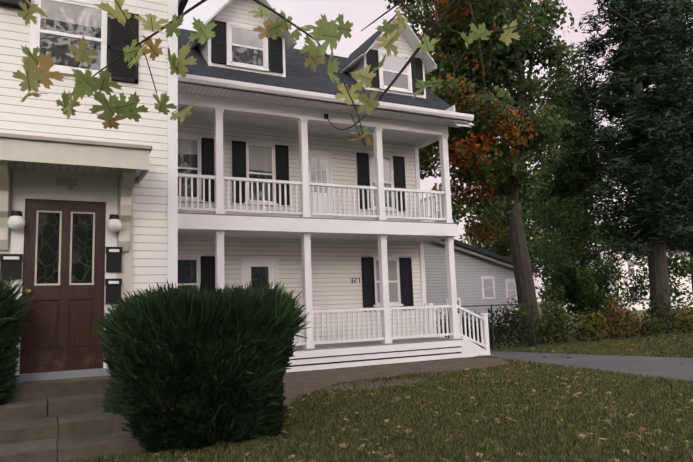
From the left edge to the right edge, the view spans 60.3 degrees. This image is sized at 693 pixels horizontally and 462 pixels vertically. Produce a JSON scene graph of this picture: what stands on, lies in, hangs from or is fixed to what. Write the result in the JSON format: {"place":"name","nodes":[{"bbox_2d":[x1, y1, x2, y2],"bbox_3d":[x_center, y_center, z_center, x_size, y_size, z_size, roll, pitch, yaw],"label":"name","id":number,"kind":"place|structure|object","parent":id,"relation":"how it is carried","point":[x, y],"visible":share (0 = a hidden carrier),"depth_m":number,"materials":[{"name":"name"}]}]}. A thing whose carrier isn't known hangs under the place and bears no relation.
{"place":"outdoors","nodes":[
{"label":"outdoors","id":0,"kind":"place"},
{"bbox_2d":[17,0,216,128],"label":"branch","id":1,"kind":"object","parent":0,"point":[86,83],"visible":0.98,"depth_m":2.18,"materials":[{"name":"green plant"}]},
{"bbox_2d":[12,0,156,102],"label":"branch","id":2,"kind":"object","parent":1,"relation":"attached to","point":[41,74],"visible":1,"depth_m":2.06,"materials":[{"name":"green plant"}]},
{"bbox_2d":[249,0,400,145],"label":"branch","id":3,"kind":"object","parent":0,"point":[327,32],"visible":1,"depth_m":2.47,"materials":[{"name":"green plant"}]},
{"bbox_2d":[347,114,373,146],"bbox_3d":[0.052,-0.421,2.511,0.130,0.126,0.117,2,-8,-27],"label":"maple leaf","id":4,"kind":"object","parent":3,"relation":"attached to","point":[359,137],"visible":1,"depth_m":2.51,"materials":[{"name":"plant"}]},
{"bbox_2d":[55,332,692,461],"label":"lawn grass","id":5,"kind":"structure","parent":0,"point":[318,417],"depth_m":6.36,"materials":[{"name":"green plant"}]},
{"bbox_2d":[178,0,692,301],"label":"sky","id":6,"kind":"structure","parent":0,"point":[362,13],"materials":[{"name":"white"}]},
{"bbox_2d":[375,0,541,97],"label":"branch","id":7,"kind":"object","parent":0,"point":[482,32],"visible":1,"depth_m":2.79,"materials":[{"name":"green plant"}]},
{"bbox_2d":[423,239,539,328],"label":"neighbour house","id":8,"kind":"structure","parent":0,"point":[484,277],"depth_m":32.52,"materials":[{"name":"grey wood"}]},
{"bbox_2d":[295,302,692,459],"bbox_3d":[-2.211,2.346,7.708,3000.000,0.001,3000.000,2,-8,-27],"label":"ground","id":9,"kind":"structure","parent":0,"point":[638,312],"depth_m":20.52,"materials":[{"name":"green plant"}]},
{"bbox_2d":[0,273,37,404],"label":"yew bush","id":10,"kind":"object","parent":9,"relation":"on","point":[13,310],"visible":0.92,"depth_m":6.34,"materials":[{"name":"green plant"}]},
{"bbox_2d":[0,375,147,461],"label":"front steps","id":11,"kind":"structure","parent":9,"relation":"on","point":[57,420],"depth_m":5.81,"materials":[{"name":"concrete"}]},
{"bbox_2d":[80,278,311,452],"bbox_3d":[-1.443,1.315,6.271,2.324,1.618,2.192,2,-8,-27],"label":"yew bush","id":12,"kind":"object","parent":9,"relation":"on","point":[163,359],"depth_m":5.49,"materials":[{"name":"green plant"}]},
{"bbox_2d":[0,0,490,381],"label":"house","id":13,"kind":"structure","parent":9,"relation":"on","point":[255,165],"depth_m":12.71,"materials":[{"name":"beige wood"}]},
{"bbox_2d":[324,0,457,129],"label":"service wire","id":14,"kind":"object","parent":13,"relation":"attached to","point":[444,15],"visible":0.88,"depth_m":3.82,"materials":[{"name":"black"}]},
{"bbox_2d":[82,334,692,461],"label":"fallen leaves","id":15,"kind":"object","parent":9,"relation":"on","point":[527,454],"visible":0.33,"depth_m":6.20,"materials":[{"name":"brown plant"}]},
{"bbox_2d":[282,357,511,406],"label":"walkway","id":16,"kind":"structure","parent":9,"relation":"on","point":[299,383],"depth_m":11.48,"materials":[{"name":"grey concrete"}]},
{"bbox_2d":[385,0,579,344],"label":"maple tree","id":17,"kind":"object","parent":9,"relation":"on","point":[535,131],"depth_m":17.89,"materials":[{"name":"green plant"}]},
{"bbox_2d":[413,27,504,179],"bbox_3d":[2.652,-3.598,18.464,4.675,4.387,4.440,2,-8,-27],"label":"tree","id":18,"kind":"object","parent":17,"relation":"attached to","point":[451,100],"visible":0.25,"depth_m":17.52,"materials":[{"name":"plant"}]},
{"bbox_2d":[436,306,532,348],"bbox_3d":[3.536,2.732,16.415,3.664,1.253,1.169,2,-8,-27],"label":"hedge foliage","id":19,"kind":"object","parent":9,"relation":"on","point":[509,334],"visible":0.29,"depth_m":16.66,"materials":[{"name":"green plant"}]},
{"bbox_2d":[447,303,535,348],"bbox_3d":[3.922,2.587,15.996,2.943,1.220,0.050,2,-8,-27],"label":"chain link fence","id":20,"kind":"object","parent":9,"relation":"on","point":[492,324],"visible":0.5,"depth_m":16.14,"materials":[{"name":"grey metal"}]},
{"bbox_2d":[451,150,560,277],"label":"tree","id":21,"kind":"object","parent":9,"relation":"on","point":[501,247],"depth_m":47.80,"materials":[{"name":"green plant"}]},
{"bbox_2d":[522,42,631,327],"bbox_3d":[10.252,-2.067,26.525,5.546,12.727,4.860,2,-8,-27],"label":"tree","id":22,"kind":"object","parent":9,"relation":"on","point":[571,171],"depth_m":25.72,"materials":[{"name":"green plant"}]},
{"bbox_2d":[497,290,692,346],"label":"shrub foliage","id":23,"kind":"object","parent":9,"relation":"on","point":[625,324],"visible":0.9,"depth_m":18.17,"materials":[{"name":"green plant"}]},
{"bbox_2d":[527,196,692,322],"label":"understorey foliage","id":24,"kind":"object","parent":9,"relation":"on","point":[578,287],"visible":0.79,"depth_m":21.35,"materials":[{"name":"green plant"}]},
{"bbox_2d":[564,0,692,333],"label":"pine tree","id":25,"kind":"object","parent":9,"relation":"on","point":[663,139],"depth_m":20.78,"materials":[{"name":"green plant"}]},
{"bbox_2d":[604,0,692,295],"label":"pine tree","id":26,"kind":"object","parent":9,"relation":"on","point":[684,38],"depth_m":25.96,"materials":[{"name":"green plant"}]},
{"bbox_2d":[361,0,640,101],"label":"bare twigs","id":27,"kind":"object","parent":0,"point":[514,10],"visible":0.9,"depth_m":3.30,"materials":[{"name":"brown plant"}]},
{"bbox_2d":[485,351,692,381],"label":"driveway","id":28,"kind":"structure","parent":0,"point":[674,367],"depth_m":11.76,"materials":[{"name":"grey asphalt"}]},
{"bbox_2d":[545,226,692,311],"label":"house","id":29,"kind":"structure","parent":0,"point":[640,306],"depth_m":62.42,"materials":[{"name":"white"}]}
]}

